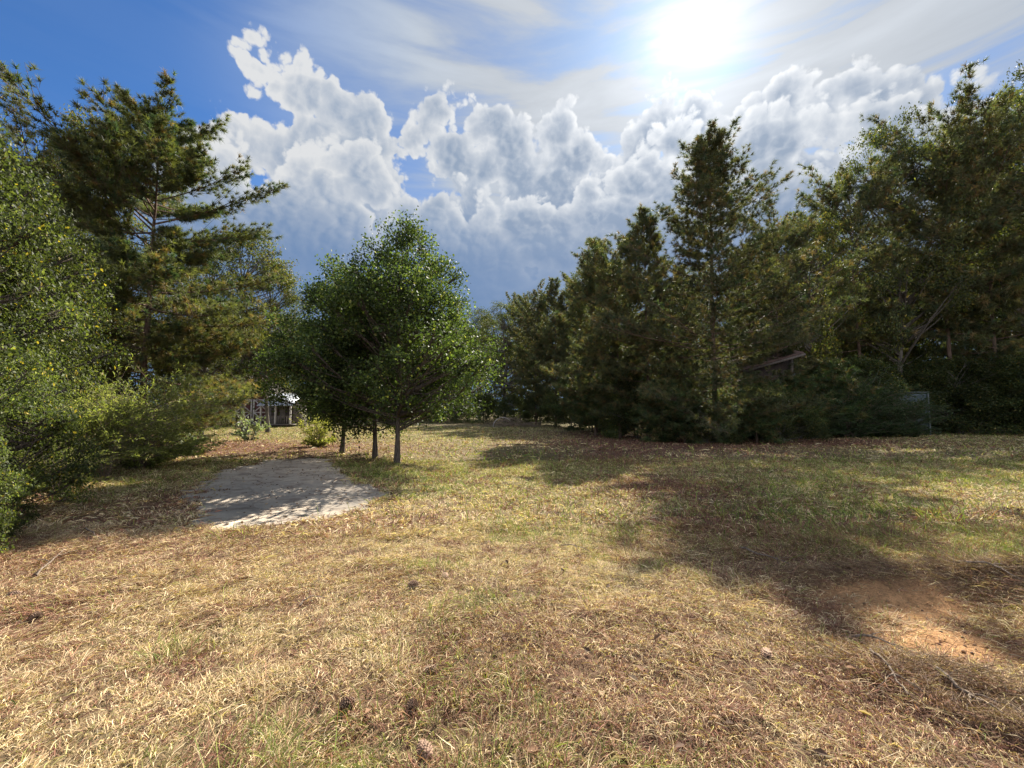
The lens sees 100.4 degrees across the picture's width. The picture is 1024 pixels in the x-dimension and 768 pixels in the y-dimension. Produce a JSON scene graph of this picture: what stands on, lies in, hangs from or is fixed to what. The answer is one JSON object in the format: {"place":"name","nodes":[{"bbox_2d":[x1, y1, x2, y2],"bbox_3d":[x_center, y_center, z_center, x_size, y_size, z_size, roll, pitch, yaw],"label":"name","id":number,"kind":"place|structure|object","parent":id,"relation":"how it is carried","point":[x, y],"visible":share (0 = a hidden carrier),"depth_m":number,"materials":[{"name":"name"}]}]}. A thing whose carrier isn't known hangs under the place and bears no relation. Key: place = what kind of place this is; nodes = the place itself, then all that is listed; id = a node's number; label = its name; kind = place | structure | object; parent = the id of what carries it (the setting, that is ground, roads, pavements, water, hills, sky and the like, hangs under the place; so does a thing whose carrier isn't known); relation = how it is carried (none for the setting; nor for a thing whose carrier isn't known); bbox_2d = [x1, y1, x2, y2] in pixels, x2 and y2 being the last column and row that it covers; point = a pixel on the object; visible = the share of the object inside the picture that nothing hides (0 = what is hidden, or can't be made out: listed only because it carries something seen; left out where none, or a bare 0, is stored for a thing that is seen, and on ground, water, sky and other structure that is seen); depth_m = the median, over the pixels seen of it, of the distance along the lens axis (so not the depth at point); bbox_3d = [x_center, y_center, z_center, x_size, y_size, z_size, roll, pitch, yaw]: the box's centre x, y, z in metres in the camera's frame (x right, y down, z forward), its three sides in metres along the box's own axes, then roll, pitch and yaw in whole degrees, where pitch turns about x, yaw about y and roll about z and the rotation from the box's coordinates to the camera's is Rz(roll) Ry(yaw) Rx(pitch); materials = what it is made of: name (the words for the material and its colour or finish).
{"place":"outdoors","nodes":[
{"label":"outdoors","id":0,"kind":"place"},
{"bbox_2d":[176,458,387,533],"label":"concrete pavement","id":1,"kind":"structure","parent":0,"point":[258,498],"depth_m":8.27,"materials":[{"name":"grey concrete"}]},
{"bbox_2d":[0,412,1023,767],"bbox_3d":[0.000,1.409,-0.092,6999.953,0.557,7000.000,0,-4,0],"label":"ground","id":2,"kind":"structure","parent":0,"point":[880,592],"depth_m":3.02,"materials":[{"name":"beige plant"}]},
{"bbox_2d":[0,427,39,553],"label":"privet shrub","id":3,"kind":"object","parent":2,"relation":"on","point":[5,482],"visible":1,"depth_m":4.54,"materials":[{"name":"green plant"}]},
{"bbox_2d":[0,467,47,539],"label":"privet shrub","id":4,"kind":"object","parent":2,"relation":"on","point":[17,499],"visible":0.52,"depth_m":5.31,"materials":[{"name":"green plant"}]},
{"bbox_2d":[0,113,93,468],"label":"vine tree","id":5,"kind":"object","parent":2,"relation":"on","point":[29,234],"visible":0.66,"depth_m":7.32,"materials":[{"name":"green plant"}]},
{"bbox_2d":[0,344,114,508],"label":"privet shrub","id":6,"kind":"object","parent":2,"relation":"on","point":[14,412],"visible":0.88,"depth_m":6.49,"materials":[{"name":"green plant"}]},
{"bbox_2d":[0,71,114,297],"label":"pine tree","id":7,"kind":"object","parent":2,"relation":"on","point":[19,104],"visible":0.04,"depth_m":23.67,"materials":[{"name":"green plant"}]},
{"bbox_2d":[8,336,115,444],"bbox_3d":[-14.506,0.521,12.971,3.831,4.393,3.379,2,-4,-26],"label":"privet shrub","id":8,"kind":"object","parent":2,"relation":"on","point":[54,346],"visible":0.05,"depth_m":13.34,"materials":[{"name":"green plant"}]},
{"bbox_2d":[7,430,122,491],"bbox_3d":[-8.550,1.462,7.956,1.925,1.300,2.081,2,-4,-25],"label":"feathery shrub","id":9,"kind":"object","parent":2,"relation":"on","point":[37,488],"visible":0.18,"depth_m":7.97,"materials":[{"name":"green plant"}]},
{"bbox_2d":[0,152,131,462],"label":"vine tree","id":10,"kind":"object","parent":2,"relation":"on","point":[81,295],"visible":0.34,"depth_m":9.34,"materials":[{"name":"green plant"}]},
{"bbox_2d":[0,200,131,441],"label":"vine tree","id":11,"kind":"object","parent":2,"relation":"on","point":[91,339],"visible":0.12,"depth_m":14.30,"materials":[{"name":"green plant"}]},
{"bbox_2d":[16,414,130,497],"bbox_3d":[-8.031,1.253,7.532,1.604,1.592,1.308,0,-4,4],"label":"shrub","id":12,"kind":"object","parent":2,"relation":"on","point":[65,465],"visible":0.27,"depth_m":7.46,"materials":[{"name":"green plant"}]},
{"bbox_2d":[12,195,165,383],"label":"oak tree","id":13,"kind":"object","parent":2,"relation":"on","point":[81,244],"visible":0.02,"depth_m":21.22,"materials":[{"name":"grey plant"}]},
{"bbox_2d":[16,103,178,378],"bbox_3d":[-25.006,-6.657,25.448,7.690,20.142,8.943,0,-4,-2],"label":"oak tree","id":14,"kind":"object","parent":2,"relation":"on","point":[60,169],"visible":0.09,"depth_m":24.33,"materials":[{"name":"green plant"}]},
{"bbox_2d":[78,417,140,480],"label":"shrub","id":15,"kind":"object","parent":2,"relation":"on","point":[107,473],"visible":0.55,"depth_m":9.33,"materials":[{"name":"green plant"}]},
{"bbox_2d":[74,333,147,440],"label":"vine tree","id":16,"kind":"object","parent":2,"relation":"on","point":[124,377],"visible":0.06,"depth_m":18.31,"materials":[{"name":"green plant"}]},
{"bbox_2d":[18,366,208,474],"bbox_3d":[-9.852,0.956,9.867,4.292,2.682,3.970,0,-4,-1],"label":"feathery shrub","id":17,"kind":"object","parent":2,"relation":"on","point":[134,452],"visible":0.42,"depth_m":10.03,"materials":[{"name":"green plant"}]},
{"bbox_2d":[48,284,185,389],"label":"oak tree","id":18,"kind":"object","parent":2,"relation":"on","point":[151,364],"visible":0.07,"depth_m":28.44,"materials":[{"name":"green plant"}]},
{"bbox_2d":[0,60,288,445],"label":"pine tree","id":19,"kind":"object","parent":2,"relation":"on","point":[124,146],"visible":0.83,"depth_m":18.38,"materials":[{"name":"green plant"}]},
{"bbox_2d":[53,353,269,469],"bbox_3d":[-10.192,0.844,11.576,5.142,3.474,5.558,-2,-4,24],"label":"feathery shrub","id":20,"kind":"object","parent":2,"relation":"on","point":[184,449],"visible":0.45,"depth_m":11.54,"materials":[{"name":"green plant"}]},
{"bbox_2d":[141,407,194,446],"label":"privet shrub","id":21,"kind":"object","parent":2,"relation":"on","point":[167,444],"visible":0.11,"depth_m":17.78,"materials":[{"name":"green plant"}]},
{"bbox_2d":[131,242,269,434],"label":"oak tree","id":22,"kind":"object","parent":2,"relation":"on","point":[201,370],"visible":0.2,"depth_m":29.72,"materials":[{"name":"green plant"}]},
{"bbox_2d":[163,233,321,431],"bbox_3d":[-19.237,-3.627,31.396,10.408,14.806,8.950,3,-5,-38],"label":"oak tree","id":23,"kind":"object","parent":2,"relation":"on","point":[261,259],"visible":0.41,"depth_m":31.07,"materials":[{"name":"green plant"}]},
{"bbox_2d":[194,375,296,425],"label":"red barn","id":24,"kind":"structure","parent":2,"relation":"on","point":[249,408],"depth_m":43.97,"materials":[{"name":"white paint"}]},
{"bbox_2d":[235,399,252,424],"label":"door","id":25,"kind":"structure","parent":24,"relation":"in","point":[248,407],"depth_m":43.92,"materials":[{"name":"white paint"}]},
{"bbox_2d":[252,399,264,424],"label":"door","id":26,"kind":"structure","parent":24,"relation":"in","point":[256,411],"depth_m":44.00,"materials":[{"name":"white paint"}]},
{"bbox_2d":[230,412,270,440],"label":"pale sprig","id":27,"kind":"object","parent":2,"relation":"on","point":[244,435],"visible":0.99,"depth_m":23.95,"materials":[{"name":"green plant"}]},
{"bbox_2d":[222,264,311,432],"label":"oak tree","id":28,"kind":"object","parent":2,"relation":"on","point":[289,301],"visible":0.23,"depth_m":32.73,"materials":[{"name":"green plant"}]},
{"bbox_2d":[257,393,308,426],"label":"porch house","id":29,"kind":"structure","parent":2,"relation":"on","point":[275,419],"depth_m":42.04,"materials":[{"name":"grey wood"}]},
{"bbox_2d":[290,409,336,446],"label":"yellow green bush","id":30,"kind":"object","parent":2,"relation":"on","point":[319,441],"visible":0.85,"depth_m":18.84,"materials":[{"name":"green plant"}]},
{"bbox_2d":[225,253,425,452],"bbox_3d":[-6.506,-1.194,16.806,5.965,7.848,6.740,0,-4,5],"label":"pear tree","id":31,"kind":"object","parent":2,"relation":"on","point":[302,406],"visible":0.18,"depth_m":14.70,"materials":[{"name":"green plant"}]},
{"bbox_2d":[339,696,355,712],"bbox_3d":[-0.868,1.684,2.245,0.077,0.074,0.093,-46,-26,11],"label":"pine cone","id":32,"kind":"object","parent":2,"relation":"on","point":[345,702],"visible":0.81,"depth_m":2.23,"materials":[{"name":"brown plant"}]},
{"bbox_2d":[281,263,446,458],"bbox_3d":[-4.327,-0.816,14.514,5.214,6.731,5.907,-1,-4,15],"label":"pear tree","id":33,"kind":"object","parent":2,"relation":"on","point":[374,429],"visible":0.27,"depth_m":13.36,"materials":[{"name":"green plant"}]},
{"bbox_2d":[249,205,508,463],"bbox_3d":[-3.307,-1.597,13.351,6.984,8.165,7.368,-1,-4,11],"label":"pear tree","id":34,"kind":"object","parent":2,"relation":"on","point":[418,300],"visible":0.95,"depth_m":11.84,"materials":[{"name":"green plant"}]},
{"bbox_2d":[405,698,418,715],"bbox_3d":[-0.533,1.716,2.272,0.074,0.077,0.093,0,-14,0],"label":"pine cone","id":35,"kind":"object","parent":2,"relation":"on","point":[410,704],"visible":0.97,"depth_m":2.25,"materials":[{"name":"brown plant"}]},
{"bbox_2d":[416,739,432,760],"bbox_3d":[-0.409,1.721,2.005,0.074,0.076,0.093,-34,28,-34],"label":"pine cone","id":36,"kind":"object","parent":2,"relation":"on","point":[425,743],"visible":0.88,"depth_m":1.99,"materials":[{"name":"brown plant"}]},
{"bbox_2d":[438,398,471,423],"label":"understory shrub","id":37,"kind":"object","parent":2,"relation":"on","point":[455,419],"visible":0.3,"depth_m":51.26,"materials":[{"name":"green plant"}]},
{"bbox_2d":[464,393,502,423],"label":"understory shrub","id":38,"kind":"object","parent":2,"relation":"on","point":[487,412],"visible":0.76,"depth_m":49.08,"materials":[{"name":"green plant"}]},
{"bbox_2d":[458,306,509,411],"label":"oak tree","id":39,"kind":"object","parent":2,"relation":"on","point":[481,317],"visible":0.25,"depth_m":59.85,"materials":[{"name":"green plant"}]},
{"bbox_2d":[473,301,539,418],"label":"oak tree","id":40,"kind":"object","parent":2,"relation":"on","point":[504,329],"visible":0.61,"depth_m":51.79,"materials":[{"name":"green plant"}]},
{"bbox_2d":[0,437,1023,765],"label":"fallen leaves","id":41,"kind":"object","parent":2,"relation":"on","point":[534,747],"visible":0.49,"depth_m":4.16,"materials":[{"name":"brown plant"}]},
{"bbox_2d":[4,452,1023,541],"bbox_3d":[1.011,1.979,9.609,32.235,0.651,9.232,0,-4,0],"label":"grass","id":42,"kind":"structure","parent":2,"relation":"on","point":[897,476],"depth_m":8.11,"materials":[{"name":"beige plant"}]},
{"bbox_2d":[476,415,551,426],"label":"brush pile","id":43,"kind":"object","parent":2,"relation":"on","point":[510,423],"visible":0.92,"depth_m":42.48,"materials":[{"name":"brown wood"}]},
{"bbox_2d":[494,394,534,423],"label":"understory shrub","id":44,"kind":"object","parent":2,"relation":"on","point":[508,410],"visible":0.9,"depth_m":46.39,"materials":[{"name":"green plant"}]},
{"bbox_2d":[495,291,537,420],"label":"pine tree","id":45,"kind":"object","parent":2,"relation":"on","point":[514,297],"visible":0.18,"depth_m":55.70,"materials":[{"name":"green plant"}]},
{"bbox_2d":[501,278,557,424],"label":"pine tree","id":46,"kind":"object","parent":2,"relation":"on","point":[536,314],"visible":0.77,"depth_m":45.66,"materials":[{"name":"green plant"}]},
{"bbox_2d":[516,393,554,424],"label":"understory shrub","id":47,"kind":"object","parent":2,"relation":"on","point":[546,418],"visible":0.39,"depth_m":46.10,"materials":[{"name":"green plant"}]},
{"bbox_2d":[80,303,1022,422],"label":"woods","id":48,"kind":"object","parent":2,"relation":"on","point":[486,391],"visible":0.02,"depth_m":63.78,"materials":[{"name":"green plant"}]},
{"bbox_2d":[526,276,581,424],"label":"pine tree","id":49,"kind":"object","parent":2,"relation":"on","point":[548,337],"visible":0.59,"depth_m":43.85,"materials":[{"name":"green plant"}]},
{"bbox_2d":[536,379,590,427],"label":"understory shrub","id":50,"kind":"object","parent":2,"relation":"on","point":[567,419],"visible":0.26,"depth_m":40.93,"materials":[{"name":"green plant"}]},
{"bbox_2d":[130,425,1023,464],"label":"grass","id":51,"kind":"structure","parent":2,"relation":"on","point":[481,437],"depth_m":19.44,"materials":[{"name":"beige plant"}]},
{"bbox_2d":[547,264,606,407],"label":"pine tree","id":52,"kind":"object","parent":2,"relation":"on","point":[565,276],"visible":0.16,"depth_m":41.98,"materials":[{"name":"green plant"}]},
{"bbox_2d":[551,375,608,431],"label":"young pine","id":53,"kind":"object","parent":2,"relation":"on","point":[569,428],"visible":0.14,"depth_m":33.72,"materials":[{"name":"green plant"}]},
{"bbox_2d":[536,237,636,435],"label":"pine tree","id":54,"kind":"object","parent":2,"relation":"on","point":[578,311],"visible":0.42,"depth_m":28.65,"materials":[{"name":"green plant"}]},
{"bbox_2d":[569,370,640,436],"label":"young pine","id":55,"kind":"object","parent":2,"relation":"on","point":[590,404],"visible":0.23,"depth_m":28.16,"materials":[{"name":"green plant"}]},
{"bbox_2d":[566,220,656,437],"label":"pine tree","id":56,"kind":"object","parent":2,"relation":"on","point":[611,286],"visible":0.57,"depth_m":25.71,"materials":[{"name":"green plant"}]},
{"bbox_2d":[596,372,675,438],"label":"understory shrub","id":57,"kind":"object","parent":2,"relation":"on","point":[611,432],"visible":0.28,"depth_m":25.17,"materials":[{"name":"green plant"}]},
{"bbox_2d":[590,202,709,436],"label":"pine tree","id":58,"kind":"object","parent":2,"relation":"on","point":[646,224],"visible":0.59,"depth_m":24.34,"materials":[{"name":"green plant"}]},
{"bbox_2d":[628,378,701,442],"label":"young pine","id":59,"kind":"object","parent":2,"relation":"on","point":[649,415],"visible":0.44,"depth_m":22.04,"materials":[{"name":"green plant"}]},
{"bbox_2d":[650,387,717,443],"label":"young pine","id":60,"kind":"object","parent":2,"relation":"on","point":[672,435],"visible":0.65,"depth_m":21.06,"materials":[{"name":"green plant"}]},
{"bbox_2d":[653,265,717,433],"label":"pine tree","id":61,"kind":"object","parent":2,"relation":"on","point":[684,349],"visible":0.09,"depth_m":30.39,"materials":[{"name":"green plant"}]},
{"bbox_2d":[665,265,728,397],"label":"pine tree","id":62,"kind":"object","parent":2,"relation":"on","point":[700,313],"visible":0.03,"depth_m":35.60,"materials":[{"name":"green plant"}]},
{"bbox_2d":[676,400,744,443],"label":"understory shrub","id":63,"kind":"object","parent":2,"relation":"on","point":[707,437],"visible":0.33,"depth_m":20.66,"materials":[{"name":"green plant"}]},
{"bbox_2d":[582,115,880,442],"bbox_3d":[10.756,-5.464,21.906,13.115,17.020,13.064,-1,-4,20],"label":"pine tree","id":64,"kind":"object","parent":2,"relation":"on","point":[708,180],"visible":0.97,"depth_m":21.14,"materials":[{"name":"green plant"}]},
{"bbox_2d":[703,250,764,393],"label":"pine tree","id":65,"kind":"object","parent":2,"relation":"on","point":[748,328],"visible":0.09,"depth_m":31.08,"materials":[{"name":"green plant"}]},
{"bbox_2d":[707,386,773,443],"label":"young pine","id":66,"kind":"object","parent":2,"relation":"on","point":[749,428],"visible":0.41,"depth_m":20.61,"materials":[{"name":"green plant"}]},
{"bbox_2d":[709,348,805,435],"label":"rusty shed","id":67,"kind":"structure","parent":2,"relation":"on","point":[788,359],"depth_m":26.62,"materials":[{"name":"metal"}]},
{"bbox_2d":[720,379,800,443],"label":"young pine","id":68,"kind":"object","parent":2,"relation":"on","point":[770,432],"visible":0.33,"depth_m":20.86,"materials":[{"name":"green plant"}]},
{"bbox_2d":[742,378,804,438],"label":"young pine","id":69,"kind":"object","parent":2,"relation":"on","point":[775,383],"visible":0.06,"depth_m":23.88,"materials":[{"name":"green plant"}]},
{"bbox_2d":[728,184,826,368],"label":"pine tree","id":70,"kind":"object","parent":2,"relation":"on","point":[800,234],"visible":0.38,"depth_m":26.47,"materials":[{"name":"green plant"}]},
{"bbox_2d":[752,388,831,441],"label":"understory shrub","id":71,"kind":"object","parent":2,"relation":"on","point":[813,426],"visible":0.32,"depth_m":21.69,"materials":[{"name":"green plant"}]},
{"bbox_2d":[766,388,835,440],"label":"understory shrub","id":72,"kind":"object","parent":2,"relation":"on","point":[829,411],"visible":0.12,"depth_m":23.47,"materials":[{"name":"green plant"}]},
{"bbox_2d":[764,373,847,438],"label":"young pine","id":73,"kind":"object","parent":2,"relation":"on","point":[794,382],"visible":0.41,"depth_m":24.00,"materials":[{"name":"green plant"}]},
{"bbox_2d":[754,210,869,375],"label":"oak tree","id":74,"kind":"object","parent":2,"relation":"on","point":[824,225],"visible":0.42,"depth_m":27.86,"materials":[{"name":"green plant"}]},
{"bbox_2d":[796,396,863,437],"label":"feathery bush","id":75,"kind":"object","parent":2,"relation":"on","point":[835,431],"visible":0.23,"depth_m":23.95,"materials":[{"name":"green plant"}]},
{"bbox_2d":[795,238,879,376],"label":"oak tree","id":76,"kind":"object","parent":2,"relation":"on","point":[864,352],"visible":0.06,"depth_m":37.95,"materials":[{"name":"green plant"}]},
{"bbox_2d":[796,356,888,435],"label":"young pine","id":77,"kind":"object","parent":2,"relation":"on","point":[824,376],"visible":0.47,"depth_m":25.04,"materials":[{"name":"green plant"}]},
{"bbox_2d":[693,569,1022,765],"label":"soil clods","id":78,"kind":"object","parent":2,"relation":"on","point":[962,650],"visible":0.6,"depth_m":3.01,"materials":[{"name":"brown soil"}]},
{"bbox_2d":[796,349,931,436],"bbox_3d":[22.233,0.709,28.385,7.470,6.026,6.488,0,-4,-5],"label":"understory shrub","id":79,"kind":"object","parent":2,"relation":"on","point":[868,365],"visible":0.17,"depth_m":27.07,"materials":[{"name":"green plant"}]},
{"bbox_2d":[794,125,940,365],"bbox_3d":[27.108,-7.500,33.346,8.762,22.652,9.648,-2,-4,23],"label":"pine tree","id":80,"kind":"object","parent":2,"relation":"on","point":[857,223],"visible":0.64,"depth_m":31.88,"materials":[{"name":"green plant"}]},
{"bbox_2d":[812,364,933,437],"bbox_3d":[20.088,1.164,25.589,7.228,4.500,7.042,0,-4,0],"label":"feathery bush","id":81,"kind":"object","parent":2,"relation":"on","point":[861,430],"visible":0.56,"depth_m":24.43,"materials":[{"name":"green plant"}]},
{"bbox_2d":[727,548,1023,749],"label":"raked straw","id":82,"kind":"object","parent":2,"relation":"on","point":[979,668],"visible":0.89,"depth_m":2.57,"materials":[{"name":"brown plant"}]},
{"bbox_2d":[869,648,926,694],"bbox_3d":[2.148,1.671,2.508,0.209,0.080,0.448,-1,-4,9],"label":"fallen stick","id":83,"kind":"object","parent":2,"relation":"on","point":[888,665],"visible":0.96,"depth_m":2.42,"materials":[{"name":"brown wood"}]},
{"bbox_2d":[851,384,948,436],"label":"feathery bush","id":84,"kind":"object","parent":2,"relation":"on","point":[909,411],"visible":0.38,"depth_m":25.44,"materials":[{"name":"green plant"}]},
{"bbox_2d":[860,241,940,366],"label":"pine tree","id":85,"kind":"object","parent":2,"relation":"on","point":[904,351],"visible":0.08,"depth_m":39.44,"materials":[{"name":"green plant"}]},
{"bbox_2d":[820,101,1001,392],"bbox_3d":[31.103,-8.983,33.104,12.250,25.574,11.742,-1,-4,16],"label":"oak tree","id":86,"kind":"object","parent":2,"relation":"on","point":[887,351],"visible":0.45,"depth_m":31.58,"materials":[{"name":"green plant"}]},
{"bbox_2d":[898,391,930,434],"bbox_3d":[27.503,2.145,30.561,3.490,3.120,2.540,1,-4,-8],"label":"covered pen","id":87,"kind":"object","parent":2,"relation":"on","point":[920,396],"visible":0.12,"depth_m":29.52,"materials":[{"name":"grey fabric"}]},
{"bbox_2d":[876,393,962,437],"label":"feathery bush","id":88,"kind":"object","parent":2,"relation":"on","point":[922,416],"visible":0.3,"depth_m":26.21,"materials":[{"name":"green plant"}]},
{"bbox_2d":[883,355,987,434],"bbox_3d":[32.596,0.729,33.123,8.359,6.743,7.260,0,-4,1],"label":"understory shrub","id":89,"kind":"object","parent":2,"relation":"on","point":[917,371],"visible":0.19,"depth_m":31.87,"materials":[{"name":"green plant"}]},
{"bbox_2d":[848,56,1023,432],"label":"pine tree","id":90,"kind":"object","parent":2,"relation":"on","point":[1000,191],"visible":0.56,"depth_m":30.94,"materials":[{"name":"green plant"}]},
{"bbox_2d":[886,310,992,380],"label":"oak tree","id":91,"kind":"object","parent":2,"relation":"on","point":[914,349],"visible":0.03,"depth_m":39.06,"materials":[{"name":"green plant"}]},
{"bbox_2d":[898,82,1023,433],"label":"pine tree","id":92,"kind":"object","parent":2,"relation":"on","point":[1011,345],"visible":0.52,"depth_m":30.51,"materials":[{"name":"green plant"}]},
{"bbox_2d":[902,354,1023,434],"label":"understory shrub","id":93,"kind":"object","parent":2,"relation":"on","point":[974,403],"visible":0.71,"depth_m":29.98,"materials":[{"name":"green plant"}]},
{"bbox_2d":[916,235,1021,426],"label":"oak tree","id":94,"kind":"object","parent":2,"relation":"on","point":[983,354],"visible":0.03,"depth_m":36.95,"materials":[{"name":"green plant"}]},
{"bbox_2d":[935,666,1019,713],"bbox_3d":[2.397,1.637,2.255,0.202,0.063,0.356,1,-4,-16],"label":"fallen stick","id":95,"kind":"object","parent":2,"relation":"on","point":[970,695],"visible":0.81,"depth_m":2.25,"materials":[{"name":"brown wood"}]},
{"bbox_2d":[933,351,1023,434],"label":"understory shrub","id":96,"kind":"object","parent":2,"relation":"on","point":[1011,361],"visible":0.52,"depth_m":29.03,"materials":[{"name":"green plant"}]},
{"bbox_2d":[936,61,1023,352],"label":"oak tree","id":97,"kind":"object","parent":2,"relation":"on","point":[1018,99],"visible":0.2,"depth_m":32.26,"materials":[{"name":"green plant"}]},
{"bbox_2d":[936,369,1023,433],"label":"understory shrub","id":98,"kind":"object","parent":2,"relation":"on","point":[972,385],"visible":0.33,"depth_m":30.03,"materials":[{"name":"green plant"}]},
{"bbox_2d":[984,366,1023,435],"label":"understory shrub","id":99,"kind":"object","parent":2,"relation":"on","point":[1000,403],"visible":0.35,"depth_m":28.91,"materials":[{"name":"green plant"}]},
{"bbox_2d":[0,0,1023,409],"label":"sky","id":100,"kind":"structure","parent":0,"point":[523,132],"materials":[{"name":"blue"}]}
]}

